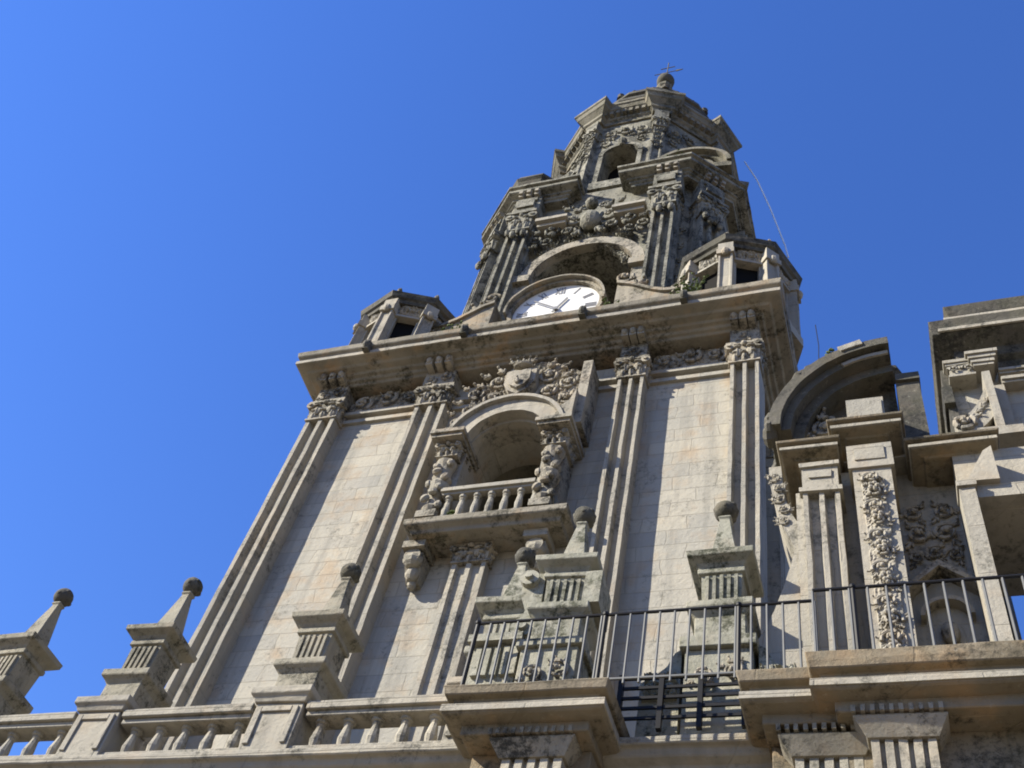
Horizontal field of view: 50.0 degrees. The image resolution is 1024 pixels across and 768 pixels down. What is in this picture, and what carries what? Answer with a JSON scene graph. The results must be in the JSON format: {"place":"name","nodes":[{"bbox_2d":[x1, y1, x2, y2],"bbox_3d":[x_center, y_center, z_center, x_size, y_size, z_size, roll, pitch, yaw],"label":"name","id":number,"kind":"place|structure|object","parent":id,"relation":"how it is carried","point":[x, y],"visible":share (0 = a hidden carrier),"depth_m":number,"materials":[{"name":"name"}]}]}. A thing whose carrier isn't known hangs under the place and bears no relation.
{"place":"outdoors","nodes":[
{"label":"outdoors","id":0,"kind":"place"},
{"bbox_2d":[0,640,1023,767],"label":"church front","id":1,"kind":"structure","parent":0,"point":[958,705],"depth_m":12.70,"materials":[{"name":"stone"}]},
{"bbox_2d":[0,676,461,757],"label":"stone balustrade","id":2,"kind":"object","parent":1,"relation":"on","point":[293,716],"visible":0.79,"depth_m":16.12,"materials":[{"name":"stone"}]},
{"bbox_2d":[0,588,73,715],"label":"stone pinnacle","id":3,"kind":"object","parent":2,"relation":"on","point":[28,658],"visible":1,"depth_m":19.11,"materials":[{"name":"stone"}]},
{"bbox_2d":[100,578,202,708],"bbox_3d":[-5.951,4.424,18.603,0.939,3.031,0.934,-7,-56,16],"label":"stone pinnacle","id":4,"kind":"object","parent":2,"relation":"on","point":[161,651],"visible":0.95,"depth_m":18.17,"materials":[{"name":"stone"}]},
{"bbox_2d":[273,563,363,699],"bbox_3d":[-2.965,4.004,17.646,0.938,3.032,0.931,-7,-56,16],"label":"stone pinnacle","id":5,"kind":"object","parent":2,"relation":"on","point":[329,641],"visible":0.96,"depth_m":17.21,"materials":[{"name":"stone"}]},
{"bbox_2d":[464,547,535,658],"bbox_3d":[-0.008,3.596,16.700,0.928,3.028,0.930,-5,-56,16],"label":"stone pinnacle","id":6,"kind":"object","parent":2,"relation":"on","point":[508,604],"visible":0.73,"depth_m":16.48,"materials":[{"name":"stone"}]},
{"bbox_2d":[465,632,796,736],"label":"pedestal wall","id":7,"kind":"structure","parent":1,"relation":"on","point":[719,725],"depth_m":14.49,"materials":[{"name":"stone"}]},
{"bbox_2d":[510,507,610,652],"bbox_3d":[0.837,2.868,16.119,1.250,3.027,0.934,-5,-57,16],"label":"stone pinnacle","id":8,"kind":"object","parent":7,"relation":"on","point":[570,580],"visible":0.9,"depth_m":15.54,"materials":[{"name":"stone"}]},
{"bbox_2d":[685,500,763,637],"bbox_3d":[3.185,2.855,16.375,0.997,3.245,0.995,-8,-58,17],"label":"stone pinnacle","id":9,"kind":"object","parent":7,"relation":"on","point":[725,570],"visible":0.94,"depth_m":15.98,"materials":[{"name":"stone"}]},
{"bbox_2d":[460,599,818,684],"bbox_3d":[1.545,3.310,13.913,4.542,1.213,0.090,-8,-57,18],"label":"iron railing","id":10,"kind":"object","parent":1,"relation":"on","point":[737,606],"visible":0.91,"depth_m":13.90,"materials":[{"name":"black metal"}]},
{"bbox_2d":[617,669,746,731],"bbox_3d":[2.201,4.039,13.986,1.776,0.872,0.080,-8,-57,18],"label":"iron grille","id":11,"kind":"object","parent":1,"relation":"on","point":[660,706],"visible":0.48,"depth_m":13.99,"materials":[{"name":"black metal"}]},
{"bbox_2d":[757,337,1023,668],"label":"carved gable","id":12,"kind":"structure","parent":1,"relation":"on","point":[870,483],"depth_m":16.56,"materials":[{"name":"stone"}]},
{"bbox_2d":[825,348,834,355],"bbox_3d":[5.985,-0.417,19.906,0.679,0.406,0.543,-8,-57,18],"label":"weed tuft","id":13,"kind":"object","parent":12,"relation":"on","point":[829,350],"visible":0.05,"depth_m":19.91,"materials":[{"name":"green plant"}]},
{"bbox_2d":[811,574,1023,651],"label":"iron railing","id":14,"kind":"object","parent":1,"relation":"on","point":[854,621],"visible":0.76,"depth_m":12.99,"materials":[{"name":"black metal"}]},
{"bbox_2d":[927,295,1023,639],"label":"bell turret","id":15,"kind":"object","parent":1,"relation":"on","point":[977,353],"visible":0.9,"depth_m":22.85,"materials":[{"name":"stone"}]},
{"bbox_2d":[0,0,1023,755],"label":"sky","id":16,"kind":"structure","parent":0,"point":[198,198],"materials":[{"name":"blue"}]},
{"label":"ground","id":17,"kind":"structure","parent":0,"visible":0},
{"bbox_2d":[139,63,818,750],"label":"clock tower","id":18,"kind":"structure","parent":17,"relation":"on","point":[539,397],"depth_m":28.79,"materials":[{"name":"stone"}]},
{"bbox_2d":[441,320,468,330],"bbox_3d":[-1.722,-1.444,32.699,0.856,0.698,1.025,17,-53,0],"label":"weed tuft","id":19,"kind":"object","parent":18,"relation":"on","point":[448,325],"visible":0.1,"depth_m":32.55,"materials":[{"name":"green plant"}]},
{"bbox_2d":[414,393,584,517],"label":"niche window","id":20,"kind":"structure","parent":18,"relation":"in","point":[492,424],"depth_m":27.76,"materials":[{"name":"stone"}]},
{"bbox_2d":[601,297,619,304],"bbox_3d":[2.773,-1.946,31.292,0.836,0.609,0.945,33,-54,-12],"label":"weed tuft","id":21,"kind":"object","parent":18,"relation":"on","point":[608,302],"visible":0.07,"depth_m":31.21,"materials":[{"name":"green plant"}]},
{"bbox_2d":[669,272,709,293],"bbox_3d":[5.017,-2.534,30.439,1.148,0.780,1.046,23,-53,-5],"label":"weed tuft","id":22,"kind":"object","parent":18,"relation":"on","point":[697,286],"visible":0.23,"depth_m":30.35,"materials":[{"name":"green plant"}]},
{"bbox_2d":[744,161,788,257],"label":"lightning cable","id":23,"kind":"object","parent":18,"relation":"attached to","point":[770,209],"visible":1,"depth_m":48.95,"materials":[{"name":"grey metal"}]}
]}

